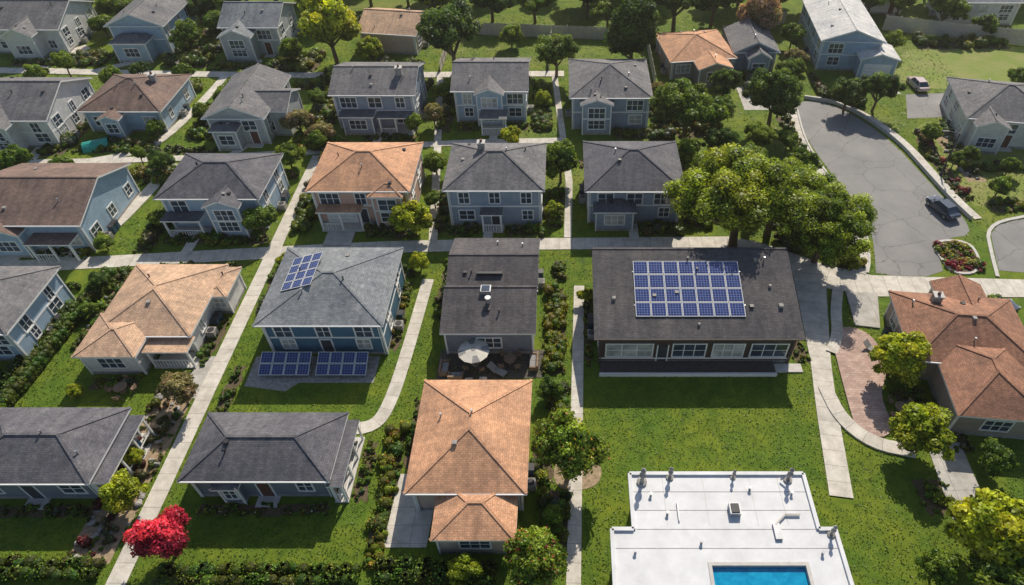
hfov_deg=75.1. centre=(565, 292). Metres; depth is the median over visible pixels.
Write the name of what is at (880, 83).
dark green tree
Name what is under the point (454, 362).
patio
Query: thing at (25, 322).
windows and fittings
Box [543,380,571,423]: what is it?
shrub bed
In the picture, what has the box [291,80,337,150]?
shrub bed
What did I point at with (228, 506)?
shrub bed
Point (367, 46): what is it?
broadleaf tree
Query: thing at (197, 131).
shrub bed
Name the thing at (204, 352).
shrub bed
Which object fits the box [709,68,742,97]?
dark green tree
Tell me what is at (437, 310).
shrub bed
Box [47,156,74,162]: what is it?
broadleaf tree
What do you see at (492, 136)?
garden path
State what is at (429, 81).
shrub bed
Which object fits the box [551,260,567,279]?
shrub bed
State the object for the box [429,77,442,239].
garden path
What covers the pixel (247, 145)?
garden path
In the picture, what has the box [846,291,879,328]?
driveway
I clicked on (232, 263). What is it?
shrub bed
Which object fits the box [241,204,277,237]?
broadleaf tree
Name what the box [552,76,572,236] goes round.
garden path
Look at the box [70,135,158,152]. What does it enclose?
shrub bed
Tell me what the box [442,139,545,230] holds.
windows and fittings
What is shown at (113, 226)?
windows and fittings
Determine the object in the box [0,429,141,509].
windows and fittings
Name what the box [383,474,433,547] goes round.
driveway
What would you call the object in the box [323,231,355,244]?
driveway
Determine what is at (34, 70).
broadleaf tree
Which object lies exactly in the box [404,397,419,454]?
shrub bed
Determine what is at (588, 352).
shrub bed
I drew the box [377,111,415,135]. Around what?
porch
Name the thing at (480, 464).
roof
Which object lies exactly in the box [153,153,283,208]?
roof
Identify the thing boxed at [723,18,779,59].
roof
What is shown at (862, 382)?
brick patio
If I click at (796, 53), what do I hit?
olive tree
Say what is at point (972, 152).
broadleaf tree
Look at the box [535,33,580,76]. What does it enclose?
broadleaf tree
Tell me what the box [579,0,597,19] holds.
conifer tree
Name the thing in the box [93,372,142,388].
shrub bed
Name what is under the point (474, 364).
patio table set
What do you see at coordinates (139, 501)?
garden rocks
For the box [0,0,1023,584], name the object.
ground
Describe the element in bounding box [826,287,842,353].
garden path
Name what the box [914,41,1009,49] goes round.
garden soil
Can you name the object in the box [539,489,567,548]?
garden soil
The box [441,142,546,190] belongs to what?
roof
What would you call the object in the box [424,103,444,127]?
olive tree
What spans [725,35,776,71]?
walls
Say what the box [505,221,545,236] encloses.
shrub bed
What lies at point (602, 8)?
broadleaf tree
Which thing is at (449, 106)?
shrub bed
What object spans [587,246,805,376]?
windows and fittings
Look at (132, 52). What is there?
windows and fittings
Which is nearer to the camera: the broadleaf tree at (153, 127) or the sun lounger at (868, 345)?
the sun lounger at (868, 345)
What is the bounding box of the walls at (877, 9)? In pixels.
[863,0,901,13]
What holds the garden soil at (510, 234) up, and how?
on the ground at (570, 10)
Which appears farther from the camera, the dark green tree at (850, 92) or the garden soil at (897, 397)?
the dark green tree at (850, 92)
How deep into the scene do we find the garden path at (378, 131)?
92.64 m
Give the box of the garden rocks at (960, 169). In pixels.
[944,133,979,179]
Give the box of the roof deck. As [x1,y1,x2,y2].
[610,471,853,584]
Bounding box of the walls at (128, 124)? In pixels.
[83,80,196,138]
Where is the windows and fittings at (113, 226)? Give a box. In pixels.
[0,167,133,251]
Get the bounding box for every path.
[0,67,563,77]
[0,236,738,269]
[0,257,20,265]
[27,138,559,162]
[31,147,40,159]
[40,45,90,67]
[55,164,177,265]
[76,74,229,162]
[96,62,136,71]
[105,155,319,584]
[179,238,199,254]
[230,143,251,152]
[356,279,433,433]
[372,128,383,141]
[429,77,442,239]
[483,232,492,237]
[489,125,498,139]
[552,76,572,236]
[566,285,583,584]
[629,223,638,239]
[737,239,1023,296]
[790,262,853,497]
[818,385,915,457]
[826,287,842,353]
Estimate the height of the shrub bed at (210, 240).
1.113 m
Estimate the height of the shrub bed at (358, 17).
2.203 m
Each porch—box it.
[23,233,83,261]
[141,336,200,368]
[159,211,212,237]
[315,204,367,231]
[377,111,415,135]
[479,109,507,135]
[480,207,503,232]
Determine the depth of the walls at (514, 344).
63.58 m
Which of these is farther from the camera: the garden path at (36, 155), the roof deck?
the garden path at (36, 155)
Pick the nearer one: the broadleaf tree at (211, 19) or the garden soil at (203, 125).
the garden soil at (203, 125)
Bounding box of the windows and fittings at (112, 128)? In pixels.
[76,72,190,133]
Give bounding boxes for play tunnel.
[81,137,108,153]
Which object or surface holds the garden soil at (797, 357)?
on the ground at (570, 10)
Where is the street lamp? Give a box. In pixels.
[939,130,960,175]
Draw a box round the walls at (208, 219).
[160,161,289,236]
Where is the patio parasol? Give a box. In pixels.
[458,339,488,367]
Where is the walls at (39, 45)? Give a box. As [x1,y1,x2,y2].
[0,1,96,59]
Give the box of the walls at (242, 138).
[206,81,303,150]
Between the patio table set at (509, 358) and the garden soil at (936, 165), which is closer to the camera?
the patio table set at (509, 358)
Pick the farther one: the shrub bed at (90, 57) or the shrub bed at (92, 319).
the shrub bed at (90, 57)
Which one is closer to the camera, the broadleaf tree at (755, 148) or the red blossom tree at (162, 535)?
the red blossom tree at (162, 535)
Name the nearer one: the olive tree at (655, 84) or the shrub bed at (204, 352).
the shrub bed at (204, 352)
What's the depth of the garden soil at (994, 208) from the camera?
80.93 m
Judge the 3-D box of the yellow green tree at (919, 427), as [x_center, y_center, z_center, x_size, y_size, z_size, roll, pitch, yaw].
[29.624,11.770,55.420,4.985,5.252,5.568,10,46,10]
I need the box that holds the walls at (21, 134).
[0,79,94,149]
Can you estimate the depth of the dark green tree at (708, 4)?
113.17 m
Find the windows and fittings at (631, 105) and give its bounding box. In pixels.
[565,64,649,129]
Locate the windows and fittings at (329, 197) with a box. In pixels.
[305,148,421,224]
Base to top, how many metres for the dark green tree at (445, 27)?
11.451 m
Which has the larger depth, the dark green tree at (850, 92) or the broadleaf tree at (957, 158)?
the dark green tree at (850, 92)
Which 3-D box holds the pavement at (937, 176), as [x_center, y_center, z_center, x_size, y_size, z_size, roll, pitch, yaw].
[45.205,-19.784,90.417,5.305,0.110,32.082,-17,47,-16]
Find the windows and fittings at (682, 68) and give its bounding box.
[658,31,737,81]
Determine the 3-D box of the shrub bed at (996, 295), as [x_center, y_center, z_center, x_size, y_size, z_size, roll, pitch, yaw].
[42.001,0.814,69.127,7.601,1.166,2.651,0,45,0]
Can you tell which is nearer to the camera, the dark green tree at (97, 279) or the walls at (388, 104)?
the dark green tree at (97, 279)
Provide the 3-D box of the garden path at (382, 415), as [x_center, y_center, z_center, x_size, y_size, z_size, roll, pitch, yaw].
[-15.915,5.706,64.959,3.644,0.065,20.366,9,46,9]
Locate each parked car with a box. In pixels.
[906,76,929,91]
[925,195,960,219]
[999,297,1020,312]
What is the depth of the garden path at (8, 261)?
74.11 m
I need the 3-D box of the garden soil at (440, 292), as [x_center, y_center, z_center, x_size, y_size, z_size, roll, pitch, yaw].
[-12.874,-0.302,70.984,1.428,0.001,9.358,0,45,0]
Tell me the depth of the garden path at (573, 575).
59.11 m
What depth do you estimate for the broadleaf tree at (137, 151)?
85.98 m
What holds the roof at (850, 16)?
on the walls at (849, 60)
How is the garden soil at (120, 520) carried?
on the ground at (570, 10)
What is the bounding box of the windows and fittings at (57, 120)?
[0,76,91,150]
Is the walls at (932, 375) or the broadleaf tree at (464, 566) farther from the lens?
the walls at (932, 375)
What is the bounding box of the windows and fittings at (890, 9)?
[864,2,899,15]
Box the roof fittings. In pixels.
[616,467,837,584]
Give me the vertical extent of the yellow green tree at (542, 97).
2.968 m
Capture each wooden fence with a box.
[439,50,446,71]
[479,24,484,34]
[483,22,605,39]
[647,45,655,81]
[722,11,787,37]
[882,15,1023,44]
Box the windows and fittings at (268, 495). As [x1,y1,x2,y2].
[177,439,358,506]
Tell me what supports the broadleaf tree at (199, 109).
on the garden soil at (203, 125)
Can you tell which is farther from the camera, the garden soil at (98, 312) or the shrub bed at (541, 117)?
the shrub bed at (541, 117)
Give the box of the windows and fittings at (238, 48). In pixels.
[217,0,297,57]
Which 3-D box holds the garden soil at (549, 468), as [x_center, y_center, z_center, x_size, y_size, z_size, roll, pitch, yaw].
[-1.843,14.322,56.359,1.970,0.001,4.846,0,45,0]
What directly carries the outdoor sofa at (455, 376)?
on the patio at (454, 362)
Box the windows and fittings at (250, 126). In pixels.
[201,84,287,147]
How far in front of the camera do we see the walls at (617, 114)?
91.94 m
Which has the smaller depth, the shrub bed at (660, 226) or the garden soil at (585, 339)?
the garden soil at (585, 339)
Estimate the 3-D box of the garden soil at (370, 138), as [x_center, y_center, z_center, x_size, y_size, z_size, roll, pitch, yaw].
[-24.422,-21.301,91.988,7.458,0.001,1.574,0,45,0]
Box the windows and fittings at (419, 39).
[360,8,429,53]
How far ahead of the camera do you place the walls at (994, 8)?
117.19 m
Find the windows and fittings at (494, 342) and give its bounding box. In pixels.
[463,241,544,348]
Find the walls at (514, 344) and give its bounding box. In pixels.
[444,335,533,353]
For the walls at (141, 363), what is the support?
on the ground at (570, 10)
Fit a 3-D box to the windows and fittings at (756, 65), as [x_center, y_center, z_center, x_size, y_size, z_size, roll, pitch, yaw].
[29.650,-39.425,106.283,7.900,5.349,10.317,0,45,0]
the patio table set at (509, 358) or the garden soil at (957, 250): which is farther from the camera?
the garden soil at (957, 250)
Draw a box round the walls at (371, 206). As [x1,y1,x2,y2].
[311,155,425,227]
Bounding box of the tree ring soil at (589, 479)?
[554,464,600,489]
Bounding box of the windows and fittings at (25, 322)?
[0,284,63,357]
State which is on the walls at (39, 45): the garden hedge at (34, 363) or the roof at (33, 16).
the roof at (33, 16)
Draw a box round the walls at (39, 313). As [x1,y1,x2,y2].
[0,273,75,360]
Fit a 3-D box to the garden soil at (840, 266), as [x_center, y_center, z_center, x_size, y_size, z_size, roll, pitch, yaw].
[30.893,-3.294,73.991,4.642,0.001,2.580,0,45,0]
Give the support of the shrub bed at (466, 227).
on the garden soil at (458, 233)
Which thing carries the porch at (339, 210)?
on the ground at (570, 10)
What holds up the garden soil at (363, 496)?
on the ground at (570, 10)
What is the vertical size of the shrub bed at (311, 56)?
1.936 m
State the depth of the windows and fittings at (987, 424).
59.96 m
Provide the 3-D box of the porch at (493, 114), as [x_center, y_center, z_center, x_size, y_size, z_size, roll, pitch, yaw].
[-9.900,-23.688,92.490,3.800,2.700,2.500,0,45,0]
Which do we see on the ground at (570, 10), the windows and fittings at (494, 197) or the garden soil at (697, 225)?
the garden soil at (697, 225)
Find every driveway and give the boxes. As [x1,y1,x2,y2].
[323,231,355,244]
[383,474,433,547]
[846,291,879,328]
[930,442,978,518]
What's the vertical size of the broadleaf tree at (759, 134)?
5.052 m
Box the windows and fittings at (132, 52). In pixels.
[103,3,191,57]
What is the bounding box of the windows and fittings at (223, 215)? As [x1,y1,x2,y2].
[153,162,290,231]
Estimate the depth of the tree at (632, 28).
98.31 m
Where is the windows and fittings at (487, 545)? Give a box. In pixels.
[403,409,535,549]
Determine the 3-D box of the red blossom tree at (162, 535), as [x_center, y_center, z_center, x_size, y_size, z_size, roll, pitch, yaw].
[-29.587,18.501,48.978,4.291,4.824,4.039,-28,51,-25]
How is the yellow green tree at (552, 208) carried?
on the garden soil at (561, 201)
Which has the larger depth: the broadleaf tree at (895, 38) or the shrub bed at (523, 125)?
the broadleaf tree at (895, 38)
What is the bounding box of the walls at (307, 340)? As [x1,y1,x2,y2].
[261,261,404,354]
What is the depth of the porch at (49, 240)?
73.07 m
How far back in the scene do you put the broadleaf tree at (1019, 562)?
49.08 m
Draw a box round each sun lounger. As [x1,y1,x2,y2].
[487,361,507,377]
[863,339,873,351]
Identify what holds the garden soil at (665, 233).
on the ground at (570, 10)
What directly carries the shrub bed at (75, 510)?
on the garden soil at (12, 513)
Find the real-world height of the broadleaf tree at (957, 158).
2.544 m
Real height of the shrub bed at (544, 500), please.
1.080 m
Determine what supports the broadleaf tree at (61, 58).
on the ground at (570, 10)
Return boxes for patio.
[244,356,379,390]
[436,350,544,379]
[737,87,770,109]
[835,327,890,436]
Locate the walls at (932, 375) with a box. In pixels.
[883,288,1023,439]
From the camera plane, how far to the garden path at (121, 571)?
61.22 m
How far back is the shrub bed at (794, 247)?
75.29 m
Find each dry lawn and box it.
[894,47,1023,88]
[912,122,1023,206]
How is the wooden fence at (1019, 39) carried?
on the ground at (570, 10)
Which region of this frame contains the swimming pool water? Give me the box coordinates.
[712,567,808,584]
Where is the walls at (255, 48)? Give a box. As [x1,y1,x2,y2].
[219,3,299,61]
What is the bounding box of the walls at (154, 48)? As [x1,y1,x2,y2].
[107,8,197,62]
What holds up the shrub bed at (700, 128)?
on the garden soil at (692, 132)
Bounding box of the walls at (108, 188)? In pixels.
[0,167,139,257]
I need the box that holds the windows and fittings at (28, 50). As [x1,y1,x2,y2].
[0,2,93,54]
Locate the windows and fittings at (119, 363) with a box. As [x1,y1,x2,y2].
[94,272,228,368]
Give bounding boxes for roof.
[0,0,94,37]
[0,77,91,130]
[0,163,130,237]
[0,265,60,334]
[71,263,241,357]
[76,74,191,121]
[104,0,188,44]
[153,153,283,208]
[201,63,300,132]
[216,1,295,38]
[252,247,403,325]
[304,142,423,198]
[328,62,425,118]
[358,8,425,36]
[402,379,532,541]
[439,238,539,334]
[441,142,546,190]
[450,58,530,95]
[568,58,652,106]
[582,140,683,213]
[591,247,805,338]
[656,29,737,70]
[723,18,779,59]
[802,0,900,61]
[888,274,1023,421]
[947,76,1023,130]
[966,0,1023,2]
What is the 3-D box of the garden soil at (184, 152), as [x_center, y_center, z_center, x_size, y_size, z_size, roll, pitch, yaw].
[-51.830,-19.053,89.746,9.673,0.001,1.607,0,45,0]
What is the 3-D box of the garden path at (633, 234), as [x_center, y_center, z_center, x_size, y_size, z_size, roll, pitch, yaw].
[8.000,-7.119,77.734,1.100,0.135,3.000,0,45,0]
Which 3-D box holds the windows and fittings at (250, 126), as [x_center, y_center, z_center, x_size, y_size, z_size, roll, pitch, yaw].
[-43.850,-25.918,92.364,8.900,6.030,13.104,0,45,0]
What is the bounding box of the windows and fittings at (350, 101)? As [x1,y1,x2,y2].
[328,64,427,129]
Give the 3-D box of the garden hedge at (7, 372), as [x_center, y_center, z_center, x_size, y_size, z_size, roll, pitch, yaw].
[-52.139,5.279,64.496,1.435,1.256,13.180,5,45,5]
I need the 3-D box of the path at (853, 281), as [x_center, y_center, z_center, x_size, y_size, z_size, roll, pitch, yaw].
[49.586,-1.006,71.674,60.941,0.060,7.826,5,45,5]
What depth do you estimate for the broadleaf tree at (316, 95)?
95.41 m
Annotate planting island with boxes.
[941,241,975,271]
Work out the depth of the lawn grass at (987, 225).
98.81 m
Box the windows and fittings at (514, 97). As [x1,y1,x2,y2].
[450,56,533,121]
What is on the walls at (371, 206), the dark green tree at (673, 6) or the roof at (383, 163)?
the roof at (383, 163)
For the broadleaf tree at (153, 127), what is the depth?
90.21 m
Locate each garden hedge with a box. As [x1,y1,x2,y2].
[0,266,116,406]
[0,298,72,387]
[0,550,103,582]
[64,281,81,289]
[149,558,361,584]
[371,552,498,584]
[820,91,868,106]
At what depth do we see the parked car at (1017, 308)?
68.17 m
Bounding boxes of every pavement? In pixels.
[190,356,215,398]
[787,108,867,273]
[810,99,981,219]
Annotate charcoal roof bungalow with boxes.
[0,406,157,509]
[177,411,364,506]
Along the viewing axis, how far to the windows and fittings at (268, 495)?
52.86 m
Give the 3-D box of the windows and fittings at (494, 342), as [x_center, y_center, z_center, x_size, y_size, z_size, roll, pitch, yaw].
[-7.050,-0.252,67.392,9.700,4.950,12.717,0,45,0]
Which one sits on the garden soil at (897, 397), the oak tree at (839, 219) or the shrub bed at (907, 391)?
the shrub bed at (907, 391)
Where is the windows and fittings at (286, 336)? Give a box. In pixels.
[252,254,404,355]
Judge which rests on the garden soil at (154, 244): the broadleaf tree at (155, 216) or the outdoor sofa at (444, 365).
the broadleaf tree at (155, 216)
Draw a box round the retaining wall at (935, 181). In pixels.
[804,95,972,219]
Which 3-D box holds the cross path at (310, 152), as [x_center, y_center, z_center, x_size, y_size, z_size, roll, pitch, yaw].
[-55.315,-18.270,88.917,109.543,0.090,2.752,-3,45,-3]
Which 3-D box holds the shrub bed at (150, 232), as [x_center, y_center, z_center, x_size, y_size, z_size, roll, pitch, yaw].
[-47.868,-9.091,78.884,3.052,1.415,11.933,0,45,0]
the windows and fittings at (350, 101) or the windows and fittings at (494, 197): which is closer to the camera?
the windows and fittings at (494, 197)
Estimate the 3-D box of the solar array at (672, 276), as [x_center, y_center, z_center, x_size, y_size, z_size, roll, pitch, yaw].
[11.745,-0.417,63.296,10.490,1.596,5.965,0,45,0]
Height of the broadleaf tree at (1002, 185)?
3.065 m
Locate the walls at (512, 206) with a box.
[446,192,542,225]
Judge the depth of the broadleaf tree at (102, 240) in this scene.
74.05 m
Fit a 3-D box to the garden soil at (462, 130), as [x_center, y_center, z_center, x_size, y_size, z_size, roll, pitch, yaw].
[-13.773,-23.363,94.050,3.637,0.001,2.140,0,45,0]
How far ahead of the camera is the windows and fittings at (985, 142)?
89.77 m
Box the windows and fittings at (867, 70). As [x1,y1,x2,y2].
[801,0,891,77]
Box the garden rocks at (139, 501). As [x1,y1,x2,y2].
[74,393,183,556]
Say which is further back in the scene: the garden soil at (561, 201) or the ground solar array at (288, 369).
the garden soil at (561, 201)
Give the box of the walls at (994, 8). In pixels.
[925,0,1020,25]
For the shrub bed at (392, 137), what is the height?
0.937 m
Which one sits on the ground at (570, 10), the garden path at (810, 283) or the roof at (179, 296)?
the garden path at (810, 283)
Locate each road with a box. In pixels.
[797,101,968,275]
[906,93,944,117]
[991,219,1023,271]
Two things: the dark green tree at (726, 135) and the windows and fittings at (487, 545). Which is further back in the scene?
the dark green tree at (726, 135)
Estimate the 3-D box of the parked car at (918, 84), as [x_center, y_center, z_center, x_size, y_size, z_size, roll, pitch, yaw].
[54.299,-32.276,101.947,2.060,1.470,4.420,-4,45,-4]
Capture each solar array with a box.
[258,352,312,374]
[281,252,322,290]
[315,352,369,374]
[632,261,745,316]
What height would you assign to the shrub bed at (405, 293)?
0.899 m
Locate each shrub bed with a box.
[0,502,88,518]
[11,56,82,66]
[36,118,89,155]
[41,247,92,259]
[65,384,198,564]
[67,47,114,65]
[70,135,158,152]
[71,274,129,349]
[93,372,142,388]
[111,265,131,282]
[129,163,175,185]
[132,206,172,252]
[148,144,218,154]
[160,259,239,266]
[161,21,222,66]
[163,232,268,246]
[184,77,230,140]
[189,78,202,90]
[195,501,327,517]
[196,317,229,366]
[208,57,280,70]
[212,365,241,411]
[256,264,279,310]
[277,46,326,71]
[284,166,299,179]
[289,75,324,89]
[289,170,317,231]
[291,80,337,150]
[318,134,347,159]
[351,440,376,500]
[355,15,361,23]
[363,55,424,68]
[363,132,414,141]
[363,221,413,238]
[363,420,410,569]
[391,280,413,345]
[402,263,414,276]
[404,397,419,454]
[425,76,434,90]
[430,180,448,232]
[433,257,447,318]
[436,93,455,132]
[447,221,479,236]
[456,122,480,130]
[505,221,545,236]
[509,121,529,130]
[529,442,550,485]
[530,81,552,131]
[536,485,573,541]
[539,281,568,374]
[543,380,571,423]
[544,186,565,227]
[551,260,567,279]
[582,299,593,365]
[613,126,652,138]
[637,219,685,235]
[646,31,671,48]
[648,93,677,139]
[671,95,723,137]
[681,171,714,228]
[741,68,769,94]
[773,222,802,252]
[776,115,847,247]
[792,341,810,363]
[810,71,827,94]
[820,255,868,270]
[888,385,926,412]
[911,30,1009,49]
[914,127,974,201]
[916,479,955,512]
[918,138,965,201]
[932,399,975,452]
[933,239,985,272]
[939,121,982,179]
[977,159,1023,171]
[986,293,1001,297]
[988,195,1023,212]
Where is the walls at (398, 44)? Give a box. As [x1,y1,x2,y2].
[360,32,422,54]
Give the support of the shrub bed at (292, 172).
on the garden soil
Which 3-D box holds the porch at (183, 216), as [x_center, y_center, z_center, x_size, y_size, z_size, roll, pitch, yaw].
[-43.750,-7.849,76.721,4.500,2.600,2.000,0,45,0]
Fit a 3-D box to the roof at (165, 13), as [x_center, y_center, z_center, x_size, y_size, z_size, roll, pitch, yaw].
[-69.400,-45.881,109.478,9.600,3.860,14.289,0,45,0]
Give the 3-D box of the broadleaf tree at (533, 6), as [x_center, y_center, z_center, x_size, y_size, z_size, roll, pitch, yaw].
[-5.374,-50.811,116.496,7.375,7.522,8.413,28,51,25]
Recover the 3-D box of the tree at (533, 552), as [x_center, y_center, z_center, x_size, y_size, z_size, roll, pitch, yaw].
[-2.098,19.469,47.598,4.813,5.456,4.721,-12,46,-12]
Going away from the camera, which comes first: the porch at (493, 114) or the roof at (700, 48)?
the porch at (493, 114)
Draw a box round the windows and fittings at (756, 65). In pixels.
[727,24,780,71]
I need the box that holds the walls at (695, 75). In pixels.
[656,41,732,86]
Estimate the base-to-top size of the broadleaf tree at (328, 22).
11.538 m
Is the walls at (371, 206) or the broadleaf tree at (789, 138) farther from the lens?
the broadleaf tree at (789, 138)
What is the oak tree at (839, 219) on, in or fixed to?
on the ground at (570, 10)
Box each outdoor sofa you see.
[438,358,449,375]
[447,371,463,379]
[529,351,538,370]
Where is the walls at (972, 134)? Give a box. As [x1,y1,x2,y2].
[939,84,1023,154]
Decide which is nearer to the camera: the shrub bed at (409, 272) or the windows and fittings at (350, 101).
the shrub bed at (409, 272)
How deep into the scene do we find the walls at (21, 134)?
90.03 m
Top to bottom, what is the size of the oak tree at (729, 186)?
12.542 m
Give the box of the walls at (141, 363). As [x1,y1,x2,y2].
[79,274,246,374]
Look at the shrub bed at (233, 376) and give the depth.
60.98 m
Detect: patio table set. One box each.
[103,374,137,402]
[462,355,487,371]
[498,348,521,369]
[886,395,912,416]
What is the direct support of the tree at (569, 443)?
on the tree ring soil at (589, 479)
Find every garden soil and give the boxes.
[0,505,92,518]
[10,62,32,66]
[39,126,89,156]
[72,392,190,563]
[75,144,147,152]
[77,282,123,347]
[88,377,141,390]
[115,269,132,281]
[134,175,151,183]
[137,229,165,252]
[161,149,217,154]
[163,235,269,244]
[187,118,209,139]
[196,503,329,516]
[204,320,227,355]
[211,64,282,70]
[214,365,245,411]
[256,268,277,312]
[279,56,323,71]
[297,82,323,89]
[354,442,377,503]
[364,136,415,141]
[366,228,413,238]
[391,282,412,351]
[403,399,420,468]
[435,268,446,320]
[438,182,448,232]
[442,83,454,132]
[447,226,478,236]
[456,124,480,131]
[505,226,545,236]
[533,88,551,132]
[533,447,554,486]
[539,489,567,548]
[548,191,563,227]
[584,301,591,367]
[616,132,649,138]
[641,224,676,234]
[674,123,717,137]
[682,219,702,227]
[773,227,804,252]
[775,116,792,151]
[792,341,809,363]
[806,74,826,96]
[821,259,851,268]
[888,391,926,403]
[912,478,947,515]
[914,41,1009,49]
[916,139,965,200]
[931,400,971,453]
[933,150,971,201]
[936,135,987,182]
[942,243,985,271]
[988,201,1023,212]
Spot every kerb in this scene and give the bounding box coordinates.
[796,107,870,272]
[934,239,979,274]
[986,215,1023,276]
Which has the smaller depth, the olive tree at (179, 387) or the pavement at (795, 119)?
the olive tree at (179, 387)
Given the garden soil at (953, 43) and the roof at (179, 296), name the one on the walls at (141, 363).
the roof at (179, 296)
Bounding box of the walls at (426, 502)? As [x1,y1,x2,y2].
[412,496,523,553]
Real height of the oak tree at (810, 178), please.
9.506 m
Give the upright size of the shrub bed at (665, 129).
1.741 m
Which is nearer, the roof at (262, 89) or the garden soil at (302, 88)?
the roof at (262, 89)
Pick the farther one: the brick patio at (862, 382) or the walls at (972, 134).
the walls at (972, 134)
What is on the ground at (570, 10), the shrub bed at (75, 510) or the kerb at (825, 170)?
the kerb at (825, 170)
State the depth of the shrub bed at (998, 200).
81.08 m
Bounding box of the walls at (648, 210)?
[587,193,678,230]
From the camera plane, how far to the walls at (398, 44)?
109.31 m
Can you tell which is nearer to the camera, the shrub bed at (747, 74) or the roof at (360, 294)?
the roof at (360, 294)
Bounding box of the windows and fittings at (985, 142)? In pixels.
[943,79,1023,151]
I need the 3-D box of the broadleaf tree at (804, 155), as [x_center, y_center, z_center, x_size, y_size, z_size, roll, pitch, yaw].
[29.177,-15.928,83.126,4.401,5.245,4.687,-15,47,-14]
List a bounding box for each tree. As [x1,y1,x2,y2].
[0,143,33,169]
[21,64,49,76]
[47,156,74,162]
[50,50,74,76]
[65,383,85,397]
[77,302,99,317]
[86,14,111,38]
[87,271,108,290]
[93,0,132,13]
[93,231,114,250]
[98,64,122,83]
[98,468,149,513]
[123,446,145,464]
[123,504,190,559]
[127,61,149,73]
[129,145,145,164]
[145,119,165,137]
[145,208,166,225]
[146,149,175,169]
[157,371,198,404]
[168,18,202,48]
[171,63,195,74]
[185,0,216,22]
[191,102,208,120]
[203,10,220,31]
[212,0,242,5]
[212,85,223,99]
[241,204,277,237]
[273,142,306,167]
[275,252,284,264]
[278,37,303,58]
[278,109,314,130]
[295,0,361,64]
[307,87,324,104]
[307,121,335,145]
[307,129,327,149]
[319,68,332,80]
[354,36,383,60]
[387,200,433,236]
[405,112,422,136]
[409,251,429,269]
[412,0,452,9]
[415,0,482,63]
[422,150,448,174]
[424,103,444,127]
[424,189,441,207]
[432,82,452,98]
[446,552,483,584]
[468,0,513,22]
[498,24,523,47]
[499,125,520,142]
[502,525,568,584]
[515,0,556,23]
[530,406,611,481]
[534,89,551,105]
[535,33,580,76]
[535,374,564,399]
[538,504,565,532]
[543,200,564,216]
[545,138,579,182]
[576,287,592,302]
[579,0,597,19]
[589,0,621,27]
[603,0,661,58]
[647,0,703,31]
[647,77,730,138]
[651,81,664,92]
[662,142,812,246]
[676,137,701,170]
[690,0,744,25]
[701,126,739,151]
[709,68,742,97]
[716,94,733,122]
[736,0,782,29]
[739,157,842,236]
[741,67,804,126]
[742,121,778,147]
[745,141,767,156]
[775,57,799,75]
[778,129,798,151]
[780,23,805,49]
[783,47,810,61]
[784,181,877,266]
[785,146,822,169]
[792,58,806,76]
[827,76,868,111]
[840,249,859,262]
[861,0,890,12]
[861,71,907,111]
[868,330,932,387]
[885,29,906,47]
[887,401,956,461]
[889,0,917,17]
[913,546,961,584]
[920,122,943,140]
[929,0,971,29]
[943,487,1023,568]
[945,151,964,168]
[959,145,981,160]
[965,553,1023,584]
[970,13,999,35]
[977,436,1019,478]
[987,175,1011,196]
[999,157,1022,175]
[1005,492,1023,566]
[1007,67,1023,82]
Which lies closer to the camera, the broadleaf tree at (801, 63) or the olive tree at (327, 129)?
the olive tree at (327, 129)
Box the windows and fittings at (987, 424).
[881,291,1015,432]
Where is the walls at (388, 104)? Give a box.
[333,65,427,134]
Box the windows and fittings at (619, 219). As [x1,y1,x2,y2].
[579,148,676,225]
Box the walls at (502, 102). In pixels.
[454,91,528,125]
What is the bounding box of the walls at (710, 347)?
[597,341,796,362]
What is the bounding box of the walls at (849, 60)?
[798,4,898,77]
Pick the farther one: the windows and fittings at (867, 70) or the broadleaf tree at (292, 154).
the windows and fittings at (867, 70)
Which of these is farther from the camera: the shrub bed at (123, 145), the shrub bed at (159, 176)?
the shrub bed at (123, 145)
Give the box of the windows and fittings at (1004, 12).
[928,3,1023,24]
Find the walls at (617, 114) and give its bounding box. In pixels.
[572,99,649,134]
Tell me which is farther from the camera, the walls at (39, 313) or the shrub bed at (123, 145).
the shrub bed at (123, 145)
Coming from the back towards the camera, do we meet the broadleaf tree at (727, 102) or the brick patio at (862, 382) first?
the broadleaf tree at (727, 102)
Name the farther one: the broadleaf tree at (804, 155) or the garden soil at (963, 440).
the broadleaf tree at (804, 155)
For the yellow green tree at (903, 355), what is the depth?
59.51 m
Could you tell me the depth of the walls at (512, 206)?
76.69 m
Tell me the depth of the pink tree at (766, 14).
107.33 m
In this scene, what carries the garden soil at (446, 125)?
on the ground at (570, 10)
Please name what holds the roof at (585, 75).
on the walls at (617, 114)
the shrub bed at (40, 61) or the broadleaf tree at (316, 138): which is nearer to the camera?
the broadleaf tree at (316, 138)
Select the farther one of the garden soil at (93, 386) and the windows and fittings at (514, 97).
the windows and fittings at (514, 97)
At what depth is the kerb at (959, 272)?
74.36 m

